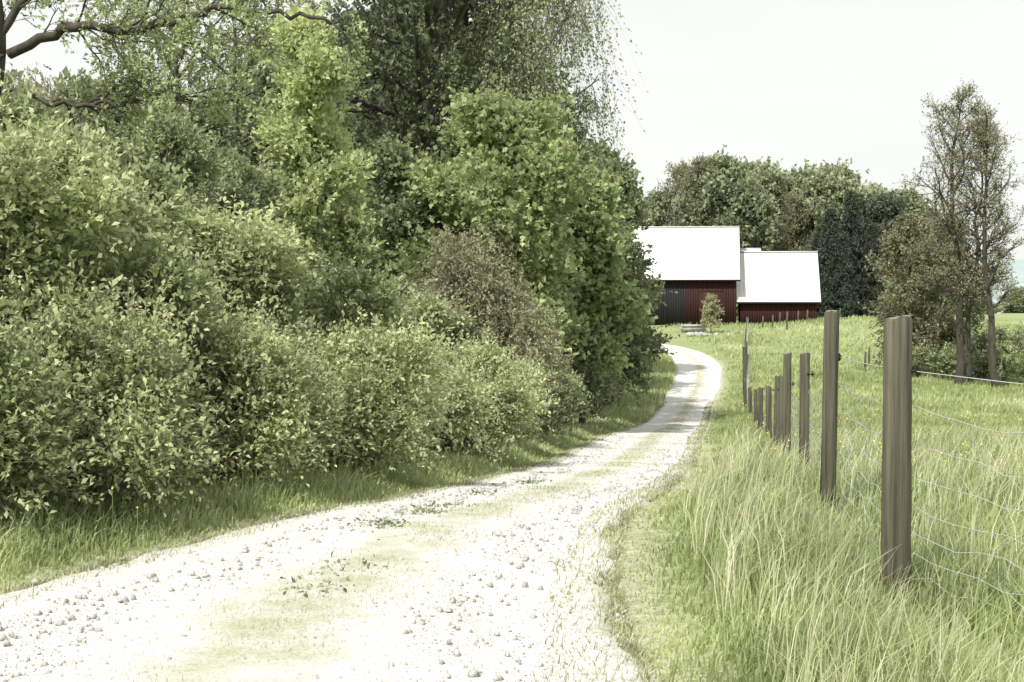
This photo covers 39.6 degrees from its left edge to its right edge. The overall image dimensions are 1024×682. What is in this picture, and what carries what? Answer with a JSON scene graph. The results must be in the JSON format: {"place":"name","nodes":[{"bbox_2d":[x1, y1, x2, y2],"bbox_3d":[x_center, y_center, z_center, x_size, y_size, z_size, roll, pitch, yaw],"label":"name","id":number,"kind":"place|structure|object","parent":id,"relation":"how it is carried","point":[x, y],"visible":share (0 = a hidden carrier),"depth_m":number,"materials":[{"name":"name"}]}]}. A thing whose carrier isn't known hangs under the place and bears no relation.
{"place":"outdoors","nodes":[
{"label":"outdoors","id":0,"kind":"place"},
{"bbox_2d":[0,344,721,681],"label":"gravel road","id":1,"kind":"structure","parent":0,"point":[220,663],"depth_m":7.13,"materials":[{"name":"white gravel"}]},
{"bbox_2d":[0,435,698,681],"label":"gravel stones","id":2,"kind":"object","parent":1,"relation":"on","point":[473,673],"visible":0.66,"depth_m":7.56,"materials":[{"name":"grey gravel"}]},
{"bbox_2d":[0,355,713,681],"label":"grass verge","id":3,"kind":"structure","parent":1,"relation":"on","point":[618,539],"depth_m":8.55,"materials":[{"name":"green plant"}]},
{"bbox_2d":[269,477,551,601],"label":"roadside weeds","id":4,"kind":"object","parent":1,"relation":"on","point":[386,521],"visible":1,"depth_m":9.57,"materials":[{"name":"green plant"}]},
{"bbox_2d":[0,313,1023,681],"bbox_3d":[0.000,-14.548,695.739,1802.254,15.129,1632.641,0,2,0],"label":"ground","id":5,"kind":"structure","parent":0,"point":[682,339],"depth_m":10.46,"materials":[{"name":"green plant"}]},
{"bbox_2d":[0,221,32,466],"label":"hedge shrub","id":6,"kind":"object","parent":5,"relation":"on","point":[6,311],"visible":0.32,"depth_m":8.84,"materials":[{"name":"green plant"}]},
{"bbox_2d":[0,62,84,142],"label":"dark shrub","id":7,"kind":"object","parent":5,"relation":"on","point":[37,111],"depth_m":15.51,"materials":[{"name":"green plant"}]},
{"bbox_2d":[4,64,112,158],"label":"arching twiggy shrub","id":8,"kind":"object","parent":5,"relation":"on","point":[45,96],"visible":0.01,"depth_m":20.78,"materials":[{"name":"green plant"}]},
{"bbox_2d":[0,275,134,538],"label":"hedge shrub","id":9,"kind":"object","parent":5,"relation":"on","point":[27,423],"visible":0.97,"depth_m":8.67,"materials":[{"name":"green plant"}]},
{"bbox_2d":[0,62,228,464],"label":"hedge shrub","id":10,"kind":"object","parent":5,"relation":"on","point":[157,175],"visible":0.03,"depth_m":12.57,"materials":[{"name":"green plant"}]},
{"bbox_2d":[0,252,261,526],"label":"hedge shrub","id":11,"kind":"object","parent":5,"relation":"on","point":[139,402],"visible":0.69,"depth_m":9.58,"materials":[{"name":"green plant"}]},
{"bbox_2d":[0,69,266,504],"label":"hedge shrub","id":12,"kind":"object","parent":5,"relation":"on","point":[50,184],"visible":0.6,"depth_m":10.43,"materials":[{"name":"green plant"}]},
{"bbox_2d":[34,68,260,199],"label":"lilac shrub","id":13,"kind":"object","parent":5,"relation":"on","point":[223,137],"visible":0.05,"depth_m":26.55,"materials":[{"name":"green plant"}]},
{"bbox_2d":[44,0,282,182],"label":"ash tree","id":14,"kind":"object","parent":5,"relation":"on","point":[107,6],"visible":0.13,"depth_m":32.65,"materials":[{"name":"green plant"}]},
{"bbox_2d":[49,96,279,233],"bbox_3d":[-5.173,-0.904,18.830,4.215,4.821,4.762,0,2,0],"label":"dark shrub","id":15,"kind":"object","parent":5,"relation":"on","point":[195,157],"visible":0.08,"depth_m":19.07,"materials":[{"name":"green plant"}]},
{"bbox_2d":[0,0,377,163],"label":"oak tree","id":16,"kind":"object","parent":5,"relation":"on","point":[134,80],"visible":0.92,"depth_m":14.88,"materials":[{"name":"green plant"}]},
{"bbox_2d":[84,457,335,531],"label":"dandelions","id":17,"kind":"object","parent":5,"relation":"on","point":[184,494],"visible":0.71,"depth_m":10.05,"materials":[{"name":"yellow plant"}]},
{"bbox_2d":[109,178,337,481],"bbox_3d":[-3.286,-0.052,14.130,3.055,3.140,3.678,0,2,0],"label":"hedge shrub","id":18,"kind":"object","parent":5,"relation":"on","point":[266,248],"visible":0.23,"depth_m":13.90,"materials":[{"name":"green plant"}]},
{"bbox_2d":[140,281,365,495],"bbox_3d":[-2.401,0.459,11.672,2.353,1.910,2.595,0,2,0],"label":"hedge shrub","id":19,"kind":"object","parent":5,"relation":"on","point":[270,386],"visible":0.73,"depth_m":11.18,"materials":[{"name":"green plant"}]},
{"bbox_2d":[129,0,381,275],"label":"ash tree","id":20,"kind":"object","parent":5,"relation":"on","point":[255,38],"visible":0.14,"depth_m":29.77,"materials":[{"name":"green plant"}]},
{"bbox_2d":[175,143,346,287],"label":"dark shrub","id":21,"kind":"object","parent":5,"relation":"on","point":[246,173],"visible":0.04,"depth_m":24.73,"materials":[{"name":"green plant"}]},
{"bbox_2d":[203,199,415,466],"bbox_3d":[-3.001,-0.023,16.991,3.594,3.385,3.676,-1,2,-26],"label":"hedge shrub","id":22,"kind":"object","parent":5,"relation":"on","point":[332,299],"visible":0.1,"depth_m":17.06,"materials":[{"name":"green plant"}]},
{"bbox_2d":[213,269,420,456],"bbox_3d":[-2.971,0.254,20.564,4.127,3.080,4.226,0,2,0],"label":"hedge shrub","id":23,"kind":"object","parent":5,"relation":"on","point":[405,307],"visible":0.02,"depth_m":20.28,"materials":[{"name":"green plant"}]},
{"bbox_2d":[242,0,400,296],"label":"whitebeam tree","id":24,"kind":"object","parent":5,"relation":"on","point":[312,169],"visible":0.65,"depth_m":27.67,"materials":[{"name":"green plant"}]},
{"bbox_2d":[226,297,470,479],"bbox_3d":[-1.735,0.537,14.008,2.685,1.986,2.472,0,2,0],"label":"hedge shrub","id":25,"kind":"object","parent":5,"relation":"on","point":[384,364],"visible":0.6,"depth_m":13.62,"materials":[{"name":"green plant"}]},
{"bbox_2d":[327,129,455,297],"bbox_3d":[-2.695,-1.606,36.971,4.428,7.715,4.450,0,2,0],"label":"maple tree","id":26,"kind":"object","parent":5,"relation":"on","point":[394,214],"visible":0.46,"depth_m":36.22,"materials":[{"name":"green plant"}]},
{"bbox_2d":[304,311,523,469],"bbox_3d":[-1.437,0.781,16.603,2.467,2.260,3.142,1,2,34],"label":"hedge shrub","id":27,"kind":"object","parent":5,"relation":"on","point":[471,396],"visible":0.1,"depth_m":16.85,"materials":[{"name":"green plant"}]},
{"bbox_2d":[263,0,593,281],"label":"elm tree","id":28,"kind":"object","parent":5,"relation":"on","point":[434,30],"visible":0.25,"depth_m":41.29,"materials":[{"name":"green plant"}]},
{"bbox_2d":[396,271,494,355],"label":"hedge shrub","id":29,"kind":"object","parent":5,"relation":"on","point":[427,305],"visible":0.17,"depth_m":23.39,"materials":[{"name":"green plant"}]},
{"bbox_2d":[343,0,576,230],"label":"elm tree","id":30,"kind":"object","parent":5,"relation":"on","point":[463,26],"visible":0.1,"depth_m":49.67,"materials":[{"name":"green plant"}]},
{"bbox_2d":[414,318,560,468],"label":"hedge shrub","id":31,"kind":"object","parent":5,"relation":"on","point":[517,406],"visible":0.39,"depth_m":18.97,"materials":[{"name":"green plant"}]},
{"bbox_2d":[397,221,579,440],"bbox_3d":[-0.752,-0.009,27.049,4.226,4.611,4.403,0,2,0],"label":"arching twiggy shrub","id":32,"kind":"object","parent":5,"relation":"on","point":[480,288],"visible":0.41,"depth_m":26.42,"materials":[{"name":"green plant"}]},
{"bbox_2d":[369,73,616,363],"bbox_3d":[-0.372,-1.979,35.194,5.888,8.884,6.181,-1,2,-19],"label":"maple tree","id":33,"kind":"object","parent":5,"relation":"on","point":[529,184],"visible":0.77,"depth_m":33.95,"materials":[{"name":"green plant"}]},
{"bbox_2d":[433,327,560,451],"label":"hedge shrub","id":34,"kind":"object","parent":5,"relation":"on","point":[540,375],"visible":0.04,"depth_m":22.51,"materials":[{"name":"green plant"}]},
{"bbox_2d":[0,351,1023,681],"bbox_3d":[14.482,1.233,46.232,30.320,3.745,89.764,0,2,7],"label":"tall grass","id":35,"kind":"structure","parent":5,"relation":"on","point":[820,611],"depth_m":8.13,"materials":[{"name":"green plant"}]},
{"bbox_2d":[3,0,1023,319],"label":"distant woodland","id":36,"kind":"object","parent":5,"relation":"on","point":[837,218],"visible":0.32,"depth_m":138.11,"materials":[{"name":"green plant"}]},
{"bbox_2d":[413,0,648,273],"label":"birch tree","id":37,"kind":"object","parent":5,"relation":"on","point":[532,31],"visible":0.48,"depth_m":40.90,"materials":[{"name":"green plant"}]},
{"bbox_2d":[503,348,584,444],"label":"hedge shrub","id":38,"kind":"object","parent":5,"relation":"on","point":[557,425],"visible":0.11,"depth_m":26.79,"materials":[{"name":"green plant"}]},
{"bbox_2d":[530,358,607,437],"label":"hedge shrub","id":39,"kind":"object","parent":5,"relation":"on","point":[576,401],"visible":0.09,"depth_m":30.76,"materials":[{"name":"green plant"}]},
{"bbox_2d":[550,285,635,423],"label":"round leaved shrub","id":40,"kind":"object","parent":5,"relation":"on","point":[598,383],"visible":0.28,"depth_m":37.24,"materials":[{"name":"green plant"}]},
{"bbox_2d":[541,168,657,424],"bbox_3d":[2.085,-1.029,38.879,3.592,7.376,3.747,1,2,17],"label":"maple tree","id":41,"kind":"object","parent":5,"relation":"on","point":[608,292],"visible":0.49,"depth_m":37.92,"materials":[{"name":"green plant"}]},
{"bbox_2d":[572,139,641,267],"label":"rowan tree","id":42,"kind":"object","parent":5,"relation":"on","point":[627,224],"visible":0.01,"depth_m":64.67,"materials":[{"name":"green plant"}]},
{"bbox_2d":[577,137,667,318],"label":"rowan tree","id":43,"kind":"object","parent":5,"relation":"on","point":[630,193],"visible":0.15,"depth_m":75.11,"materials":[{"name":"green plant"}]},
{"bbox_2d":[586,280,666,418],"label":"round leaved shrub","id":44,"kind":"object","parent":5,"relation":"on","point":[638,348],"visible":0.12,"depth_m":44.41,"materials":[{"name":"green plant"}]},
{"bbox_2d":[599,223,679,406],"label":"round leaved shrub","id":45,"kind":"object","parent":5,"relation":"on","point":[641,285],"visible":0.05,"depth_m":53.75,"materials":[{"name":"green plant"}]},
{"bbox_2d":[632,226,740,324],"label":"red barn","id":46,"kind":"structure","parent":5,"relation":"on","point":[694,266],"depth_m":119.00,"materials":[{"name":"metal"}]},
{"bbox_2d":[698,291,724,324],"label":"barn doors","id":47,"kind":"structure","parent":46,"relation":"in","point":[720,296],"depth_m":118.09,"materials":[{"name":"red wood"}]},
{"bbox_2d":[680,324,705,330],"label":"bench","id":48,"kind":"object","parent":5,"relation":"on","point":[691,327],"visible":0.81,"depth_m":107.53,"materials":[{"name":"grey wood"}]},
{"bbox_2d":[686,332,731,336],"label":"stone pile","id":49,"kind":"object","parent":5,"relation":"on","point":[691,334],"visible":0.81,"depth_m":103.48,"materials":[{"name":"grey stone"}]},
{"bbox_2d":[700,293,724,332],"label":"sapling","id":50,"kind":"object","parent":5,"relation":"on","point":[710,305],"visible":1,"depth_m":105.85,"materials":[{"name":"green plant"}]},
{"bbox_2d":[736,251,820,324],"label":"red shed","id":51,"kind":"structure","parent":5,"relation":"on","point":[771,283],"depth_m":118.87,"materials":[{"name":"metal"}]},
{"bbox_2d":[740,248,761,250],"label":"roof lantern shed","id":52,"kind":"structure","parent":51,"relation":"on","point":[750,249],"depth_m":123.93,"materials":[{"name":"metal"}]},
{"bbox_2d":[762,308,869,370],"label":"field stake fence","id":53,"kind":"object","parent":5,"relation":"on","point":[865,353],"visible":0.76,"depth_m":105.96,"materials":[{"name":"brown wood"}]},
{"bbox_2d":[666,315,1023,442],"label":"meadow grass","id":54,"kind":"structure","parent":5,"relation":"on","point":[950,406],"depth_m":67.99,"materials":[{"name":"green plant"}]},
{"bbox_2d":[730,340,1020,470],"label":"buttercups","id":55,"kind":"object","parent":5,"relation":"on","point":[915,435],"visible":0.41,"depth_m":23.66,"materials":[{"name":"yellow plant"}]},
{"bbox_2d":[742,310,1023,616],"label":"post and wire fence","id":56,"kind":"object","parent":5,"relation":"on","point":[896,492],"visible":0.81,"depth_m":6.89,"materials":[{"name":"brown wood"}]},
{"bbox_2d":[858,209,975,369],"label":"alder tree","id":57,"kind":"object","parent":5,"relation":"on","point":[907,228],"visible":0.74,"depth_m":79.49,"materials":[{"name":"green plant"}]},
{"bbox_2d":[882,337,975,378],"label":"bramble","id":58,"kind":"object","parent":5,"relation":"on","point":[945,359],"visible":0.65,"depth_m":76.93,"materials":[{"name":"green plant"}]},
{"bbox_2d":[892,77,1012,384],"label":"sparse ash tree","id":59,"kind":"object","parent":5,"relation":"on","point":[946,223],"visible":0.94,"depth_m":71.33,"materials":[{"name":"green plant"}]},
{"bbox_2d":[914,214,991,352],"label":"alder tree","id":60,"kind":"object","parent":5,"relation":"on","point":[977,320],"visible":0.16,"depth_m":83.00,"materials":[{"name":"green plant"}]},
{"bbox_2d":[937,330,1003,364],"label":"bramble","id":61,"kind":"object","parent":5,"relation":"on","point":[982,344],"visible":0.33,"depth_m":83.80,"materials":[{"name":"green plant"}]},
{"bbox_2d":[936,120,1019,381],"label":"sparse ash tree","id":62,"kind":"object","parent":5,"relation":"on","point":[968,364],"visible":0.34,"depth_m":75.00,"materials":[{"name":"green plant"}]},
{"bbox_2d":[936,101,1023,387],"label":"sparse ash tree","id":63,"kind":"object","parent":5,"relation":"on","point":[986,242],"visible":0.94,"depth_m":69.89,"materials":[{"name":"green plant"}]},
{"bbox_2d":[950,348,1018,378],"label":"bramble","id":64,"kind":"object","parent":5,"relation":"on","point":[980,361],"visible":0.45,"depth_m":77.21,"materials":[{"name":"green plant"}]},
{"bbox_2d":[971,320,1023,354],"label":"bramble","id":65,"kind":"object","parent":5,"relation":"on","point":[1001,334],"visible":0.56,"depth_m":87.42,"materials":[{"name":"green plant"}]},
{"bbox_2d":[989,357,1023,385],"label":"bramble","id":66,"kind":"object","parent":5,"relation":"on","point":[1003,375],"visible":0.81,"depth_m":73.87,"materials":[{"name":"green plant"}]},
{"bbox_2d":[2,0,1023,259],"label":"sky","id":67,"kind":"structure","parent":0,"point":[794,81],"materials":[{"name":"white"}]},
{"bbox_2d":[968,258,1023,313],"bbox_3d":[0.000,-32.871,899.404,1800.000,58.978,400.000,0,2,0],"label":"distant hill","id":68,"kind":"structure","parent":0,"point":[1018,266],"depth_m":795.41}
]}

